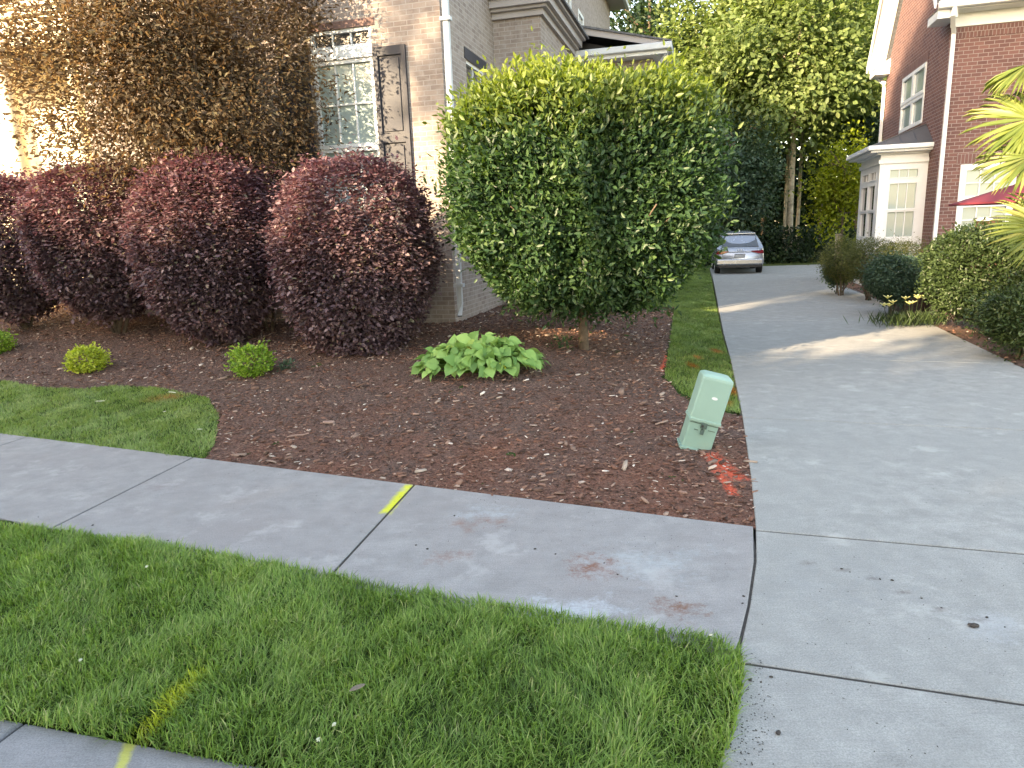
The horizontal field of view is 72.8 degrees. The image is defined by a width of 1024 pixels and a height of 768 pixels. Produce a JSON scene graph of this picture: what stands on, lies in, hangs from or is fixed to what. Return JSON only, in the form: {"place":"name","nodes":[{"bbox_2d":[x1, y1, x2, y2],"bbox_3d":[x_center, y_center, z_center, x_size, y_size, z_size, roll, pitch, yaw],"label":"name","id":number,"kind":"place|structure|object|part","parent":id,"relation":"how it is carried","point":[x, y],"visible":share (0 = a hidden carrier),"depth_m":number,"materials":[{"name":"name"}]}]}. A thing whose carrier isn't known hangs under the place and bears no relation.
{"place":"outdoors","nodes":[
{"label":"outdoors","id":0,"kind":"place"},
{"bbox_2d":[0,286,1022,767],"bbox_3d":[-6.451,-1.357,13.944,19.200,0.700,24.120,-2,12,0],"label":"lawn ground","id":1,"kind":"structure","parent":0,"point":[432,709],"depth_m":2.80,"materials":[{"name":"green plant"}]},
{"bbox_2d":[0,379,218,457],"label":"lawn grass","id":2,"kind":"structure","parent":1,"relation":"on","point":[78,420],"depth_m":7.17,"materials":[{"name":"green plant"}]},
{"bbox_2d":[0,720,257,767],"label":"kerb","id":3,"kind":"structure","parent":1,"relation":"on","point":[26,746],"depth_m":2.46,"materials":[{"name":"concrete"}]},
{"bbox_2d":[0,0,675,322],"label":"brick house","id":4,"kind":"structure","parent":1,"relation":"on","point":[420,56],"depth_m":10.40,"materials":[{"name":"beige brick"}]},
{"bbox_2d":[49,159,83,210],"bbox_3d":[-8.702,-3.370,13.850,0.800,2.100,0.084,1,13,15],"label":"window","id":5,"kind":"structure","parent":4,"relation":"in","point":[64,163],"depth_m":13.65,"materials":[{"name":"white paint"}]},
{"bbox_2d":[310,26,371,51],"bbox_3d":[-2.478,-5.018,10.128,0.989,0.268,0.084,1,13,15],"label":"window","id":6,"kind":"structure","parent":4,"relation":"in","point":[358,36],"depth_m":10.11,"materials":[{"name":"white paint"}]},
{"bbox_2d":[312,56,378,149],"bbox_3d":[-2.448,-4.150,10.317,0.989,1.228,0.084,1,13,15],"label":"window","id":7,"kind":"structure","parent":4,"relation":"in","point":[363,124],"depth_m":10.31,"materials":[{"name":"grey glass"}]},
{"bbox_2d":[321,146,382,230],"bbox_3d":[-2.403,-2.954,10.594,0.989,1.228,0.084,1,13,15],"label":"window","id":8,"kind":"structure","parent":4,"relation":"in","point":[367,151],"depth_m":10.54,"materials":[{"name":"white paint"}]},
{"bbox_2d":[466,60,482,92],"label":"window","id":9,"kind":"structure","parent":4,"relation":"in","point":[468,65],"depth_m":11.16,"materials":[{"name":"white paint"}]},
{"bbox_2d":[578,8,583,24],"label":"window","id":10,"kind":"structure","parent":4,"relation":"in","point":[580,17],"depth_m":20.02,"materials":[{"name":"white paint"}]},
{"bbox_2d":[349,683,364,690],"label":"dry leaf","id":11,"kind":"object","parent":1,"relation":"on","point":[356,687],"visible":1,"depth_m":2.64,"materials":[{"name":"beige plant"}]},
{"bbox_2d":[0,433,753,671],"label":"footpath","id":12,"kind":"structure","parent":1,"relation":"on","point":[480,545],"depth_m":4.22,"materials":[{"name":"concrete"}]},
{"bbox_2d":[0,302,757,528],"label":"mulch bed","id":13,"kind":"object","parent":1,"relation":"on","point":[423,444],"visible":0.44,"depth_m":6.69,"materials":[{"name":"brown wood"}]},
{"bbox_2d":[0,320,17,353],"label":"dwarf shrub","id":14,"kind":"object","parent":13,"relation":"on","point":[6,338],"visible":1,"depth_m":10.10,"materials":[{"name":"green plant"}]},
{"bbox_2d":[0,164,74,330],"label":"purple shrub","id":15,"kind":"object","parent":13,"relation":"on","point":[22,301],"visible":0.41,"depth_m":10.59,"materials":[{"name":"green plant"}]},
{"bbox_2d":[48,331,117,374],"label":"dwarf shrub","id":16,"kind":"object","parent":13,"relation":"on","point":[91,351],"visible":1,"depth_m":8.84,"materials":[{"name":"green plant"}]},
{"bbox_2d":[0,153,188,333],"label":"purple shrub","id":17,"kind":"object","parent":13,"relation":"on","point":[93,296],"visible":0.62,"depth_m":9.64,"materials":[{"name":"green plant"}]},
{"bbox_2d":[0,0,383,317],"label":"ornamental tree","id":18,"kind":"object","parent":13,"relation":"on","point":[177,97],"visible":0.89,"depth_m":9.14,"materials":[{"name":"brown plant"}]},
{"bbox_2d":[106,142,290,347],"bbox_3d":[-4.097,-1.841,9.534,2.384,2.803,2.196,-2,12,0],"label":"purple shrub","id":19,"kind":"object","parent":13,"relation":"on","point":[216,302],"visible":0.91,"depth_m":8.94,"materials":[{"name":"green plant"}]},
{"bbox_2d":[223,335,277,377],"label":"dwarf shrub","id":20,"kind":"object","parent":13,"relation":"on","point":[257,350],"visible":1,"depth_m":8.13,"materials":[{"name":"green plant"}]},
{"bbox_2d":[195,148,314,331],"bbox_3d":[-3.691,-2.015,10.074,1.716,2.751,1.532,-2,12,0],"label":"purple shrub","id":21,"kind":"object","parent":13,"relation":"on","point":[273,313],"visible":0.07,"depth_m":9.69,"materials":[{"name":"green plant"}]},
{"bbox_2d":[270,358,297,371],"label":"weed","id":22,"kind":"object","parent":13,"relation":"on","point":[285,364],"visible":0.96,"depth_m":8.26,"materials":[{"name":"green plant"}]},
{"bbox_2d":[252,132,448,357],"bbox_3d":[-1.991,-1.700,8.763,2.402,2.712,2.301,-2,12,0],"label":"purple shrub","id":23,"kind":"object","parent":13,"relation":"on","point":[324,323],"visible":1,"depth_m":8.18,"materials":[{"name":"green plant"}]},
{"bbox_2d":[409,331,548,381],"bbox_3d":[-0.363,-0.324,7.654,1.576,0.581,0.963,-2,12,0],"label":"hosta","id":24,"kind":"object","parent":13,"relation":"on","point":[459,355],"visible":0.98,"depth_m":7.46,"materials":[{"name":"green plant"}]},
{"bbox_2d":[544,334,581,350],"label":"weed","id":25,"kind":"object","parent":13,"relation":"on","point":[563,340],"visible":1,"depth_m":8.53,"materials":[{"name":"green plant"}]},
{"bbox_2d":[422,26,745,349],"bbox_3d":[0.857,-2.180,8.568,3.842,3.795,3.082,-2,12,0],"label":"evergreen shrub","id":26,"kind":"object","parent":13,"relation":"on","point":[580,210],"visible":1,"depth_m":7.55,"materials":[{"name":"green plant"}]},
{"bbox_2d":[677,370,732,449],"bbox_3d":[1.546,0.279,5.609,0.262,0.759,0.226,14,16,1],"label":"utility pedestal","id":27,"kind":"object","parent":13,"relation":"on","point":[708,402],"visible":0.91,"depth_m":5.52,"materials":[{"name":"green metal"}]},
{"bbox_2d":[652,268,740,413],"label":"grass strip","id":28,"kind":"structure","parent":1,"relation":"on","point":[702,286],"depth_m":10.99,"materials":[{"name":"green plant"}]},
{"bbox_2d":[610,0,874,234],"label":"woods","id":29,"kind":"object","parent":1,"relation":"on","point":[644,17],"visible":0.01,"depth_m":45.52,"materials":[{"name":"green plant"}]},
{"bbox_2d":[846,0,1023,291],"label":"brick house","id":30,"kind":"structure","parent":1,"relation":"on","point":[939,64],"depth_m":16.80,"materials":[{"name":"red brick"}]},
{"bbox_2d":[899,100,911,133],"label":"window","id":31,"kind":"structure","parent":30,"relation":"in","point":[905,111],"depth_m":19.30,"materials":[{"name":"white paint"}]},
{"bbox_2d":[900,71,913,106],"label":"window","id":32,"kind":"structure","parent":30,"relation":"in","point":[906,93],"depth_m":19.14,"materials":[{"name":"white paint"}]},
{"bbox_2d":[909,93,924,128],"bbox_3d":[10.592,-7.121,18.119,0.084,0.724,1.118,1,13,15],"label":"window","id":33,"kind":"structure","parent":30,"relation":"in","point":[917,104],"depth_m":18.20,"materials":[{"name":"white paint"}]},
{"bbox_2d":[911,62,926,99],"bbox_3d":[10.556,-7.829,17.968,0.084,0.724,1.118,1,13,15],"label":"window","id":34,"kind":"structure","parent":30,"relation":"in","point":[919,75],"depth_m":18.03,"materials":[{"name":"white paint"}]},
{"bbox_2d":[954,205,1012,229],"bbox_3d":[11.091,-3.873,16.368,1.150,0.847,0.084,1,13,15],"label":"window","id":35,"kind":"structure","parent":30,"relation":"in","point":[964,214],"depth_m":16.38,"materials":[{"name":"white paint"}]},
{"bbox_2d":[957,162,1016,201],"bbox_3d":[11.060,-4.698,16.176,1.150,0.847,0.084,1,13,15],"label":"window","id":36,"kind":"structure","parent":30,"relation":"in","point":[969,186],"depth_m":16.23,"materials":[{"name":"white glass"}]},
{"bbox_2d":[57,458,1023,705],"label":"soil","id":37,"kind":"structure","parent":0,"point":[748,605],"depth_m":3.19,"materials":[{"name":"brown soil"}]},
{"bbox_2d":[816,259,854,293],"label":"shrub","id":38,"kind":"object","parent":37,"relation":"on","point":[831,281],"visible":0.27,"depth_m":17.06,"materials":[{"name":"green plant"}]},
{"bbox_2d":[808,227,867,295],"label":"feathery shrub","id":39,"kind":"object","parent":37,"relation":"on","point":[840,277],"visible":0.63,"depth_m":16.56,"materials":[{"name":"green plant"}]},
{"bbox_2d":[834,225,898,299],"bbox_3d":[7.929,-2.628,15.451,1.583,1.761,1.716,-2,12,0],"label":"feathery shrub","id":40,"kind":"object","parent":37,"relation":"on","point":[862,254],"visible":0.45,"depth_m":15.39,"materials":[{"name":"green plant"}]},
{"bbox_2d":[853,246,926,314],"bbox_3d":[7.068,-1.858,12.900,1.291,1.400,1.481,-2,12,0],"label":"shrub","id":41,"kind":"object","parent":37,"relation":"on","point":[892,285],"visible":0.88,"depth_m":12.58,"materials":[{"name":"green plant"}]},
{"bbox_2d":[610,0,845,222],"label":"sky","id":42,"kind":"structure","parent":0,"point":[611,15],"materials":[{"name":"white"}]},
{"bbox_2d":[690,253,827,285],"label":"back lawn","id":43,"kind":"structure","parent":0,"point":[793,263],"depth_m":31.02,"materials":[{"name":"green plant"}]},
{"bbox_2d":[610,0,722,65],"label":"tree","id":44,"kind":"object","parent":43,"relation":"on","point":[636,22],"visible":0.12,"depth_m":35.51,"materials":[{"name":"green plant"}]},
{"bbox_2d":[639,0,828,235],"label":"tree","id":45,"kind":"object","parent":43,"relation":"on","point":[688,14],"visible":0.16,"depth_m":32.57,"materials":[{"name":"green plant"}]},
{"bbox_2d":[716,141,752,227],"bbox_3d":[8.344,-8.976,32.380,6.430,7.287,5.249,-2,12,0],"label":"tree","id":46,"kind":"object","parent":43,"relation":"on","point":[728,196],"visible":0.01,"depth_m":31.32,"materials":[{"name":"green plant"}]},
{"bbox_2d":[710,101,802,236],"bbox_3d":[9.676,-8.864,31.332,6.147,7.422,5.394,-2,12,0],"label":"tree","id":47,"kind":"object","parent":43,"relation":"on","point":[754,161],"visible":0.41,"depth_m":30.19,"materials":[{"name":"green plant"}]},
{"bbox_2d":[696,222,856,265],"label":"undergrowth","id":48,"kind":"object","parent":43,"relation":"on","point":[787,255],"visible":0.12,"depth_m":31.49,"materials":[{"name":"green plant"}]},
{"bbox_2d":[676,0,886,260],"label":"tree","id":49,"kind":"object","parent":43,"relation":"on","point":[833,73],"visible":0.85,"depth_m":29.92,"materials":[{"name":"green plant"}]},
{"bbox_2d":[711,148,857,252],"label":"woodland brush","id":50,"kind":"object","parent":43,"relation":"on","point":[804,210],"visible":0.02,"depth_m":40.53,"materials":[{"name":"green plant"}]},
{"bbox_2d":[762,0,839,250],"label":"slim tree","id":51,"kind":"object","parent":43,"relation":"on","point":[786,191],"visible":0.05,"depth_m":35.62,"materials":[{"name":"brown plant"}]},
{"bbox_2d":[786,0,858,250],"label":"slim tree","id":52,"kind":"object","parent":43,"relation":"on","point":[798,200],"depth_m":37.70,"materials":[{"name":"brown plant"}]},
{"bbox_2d":[788,119,878,257],"bbox_3d":[13.674,-7.718,28.708,4.055,6.029,3.952,6,15,33],"label":"tree","id":53,"kind":"object","parent":43,"relation":"on","point":[841,195],"visible":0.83,"depth_m":28.44,"materials":[{"name":"green plant"}]},
{"bbox_2d":[834,234,841,259],"bbox_3d":[10.402,-4.049,22.224,0.160,1.480,0.160,-2,12,0],"label":"wooden post","id":54,"kind":"object","parent":43,"relation":"on","point":[839,235],"visible":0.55,"depth_m":22.07,"materials":[{"name":"brown wood"}]},
{"bbox_2d":[798,0,878,164],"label":"tree","id":55,"kind":"object","parent":43,"relation":"on","point":[869,40],"depth_m":34.34,"materials":[{"name":"green plant"}]},
{"bbox_2d":[801,91,883,247],"bbox_3d":[17.065,-10.781,33.493,5.728,9.753,5.519,-2,12,0],"label":"tree","id":56,"kind":"object","parent":43,"relation":"on","point":[872,120],"visible":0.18,"depth_m":32.68,"materials":[{"name":"green plant"}]},
{"bbox_2d":[817,2,877,253],"bbox_3d":[17.255,-14.575,37.783,5.091,15.312,5.102,-8,14,-27],"label":"slim tree","id":57,"kind":"object","parent":43,"relation":"on","point":[824,164],"depth_m":38.91,"materials":[{"name":"brown plant"}]},
{"bbox_2d":[710,264,1023,767],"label":"driveway","id":58,"kind":"structure","parent":0,"point":[885,433],"depth_m":3.97,"materials":[{"name":"concrete"}]},
{"bbox_2d":[225,458,1023,766],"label":"fine litter","id":59,"kind":"object","parent":58,"relation":"on","point":[755,671],"visible":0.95,"depth_m":2.61,"materials":[{"name":"soil"}]},
{"bbox_2d":[712,230,763,272],"bbox_3d":[8.743,-5.210,27.087,1.976,1.576,4.263,1,13,14],"label":"parked car","id":60,"kind":"object","parent":58,"relation":"on","point":[745,249],"visible":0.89,"depth_m":25.22,"materials":[{"name":"silver metal"}]},
{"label":"rear window","id":61,"kind":"part","parent":60,"relation":"part of","materials":[{"name":"grey glass"}]},
{"bbox_2d":[967,623,978,627],"bbox_3d":[2.017,1.054,3.036,0.045,0.017,0.033,0,13,11],"label":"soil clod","id":62,"kind":"object","parent":58,"relation":"on","point":[974,625],"visible":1,"depth_m":3.03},
{"bbox_2d":[842,280,1023,366],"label":"planted bank","id":63,"kind":"structure","parent":0,"point":[965,334],"depth_m":10.51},
{"bbox_2d":[863,229,925,279],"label":"feathery shrub","id":64,"kind":"object","parent":63,"relation":"on","point":[907,245],"visible":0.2,"depth_m":14.49,"materials":[{"name":"green plant"}]},
{"bbox_2d":[842,294,967,327],"bbox_3d":[6.680,-1.253,11.677,1.585,0.555,1.551,-13,16,-41],"label":"daylily","id":65,"kind":"object","parent":63,"relation":"on","point":[910,318],"visible":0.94,"depth_m":11.59,"materials":[{"name":"green plant"}]},
{"bbox_2d":[893,271,947,312],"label":"clump","id":66,"kind":"object","parent":63,"relation":"on","point":[915,305],"visible":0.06,"depth_m":13.11,"materials":[{"name":"green plant"}]},
{"bbox_2d":[926,298,936,313],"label":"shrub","id":67,"kind":"object","parent":63,"relation":"on","point":[928,305],"depth_m":12.94,"materials":[{"name":"brown"}]},
{"bbox_2d":[847,284,1018,362],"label":"bank chips","id":68,"kind":"object","parent":63,"relation":"on","point":[968,337],"visible":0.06,"depth_m":10.21,"materials":[{"name":"brown wood"}]},
{"bbox_2d":[914,232,968,279],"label":"feathery shrub","id":69,"kind":"object","parent":63,"relation":"on","point":[940,250],"visible":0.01,"depth_m":13.65,"materials":[{"name":"green plant"}]},
{"bbox_2d":[911,217,1023,332],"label":"clipped hedge","id":70,"kind":"object","parent":63,"relation":"on","point":[942,288],"visible":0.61,"depth_m":10.06,"materials":[{"name":"green plant"}]},
{"bbox_2d":[949,182,1023,205],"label":"parasol","id":71,"kind":"object","parent":63,"relation":"on","point":[988,198],"visible":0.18,"depth_m":11.76,"materials":[{"name":"red fabric"}]},
{"bbox_2d":[950,267,1023,367],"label":"shrub","id":72,"kind":"object","parent":63,"relation":"on","point":[1001,317],"visible":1,"depth_m":8.54,"materials":[{"name":"green plant"}]},
{"bbox_2d":[973,217,1004,283],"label":"brick pillar","id":73,"kind":"structure","parent":63,"relation":"on","point":[978,220],"depth_m":12.18,"materials":[{"name":"white paint"}]},
{"bbox_2d":[959,65,1023,271],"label":"fan palm","id":74,"kind":"object","parent":63,"relation":"on","point":[1013,158],"visible":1,"depth_m":8.31,"materials":[{"name":"green plant"}]}
]}

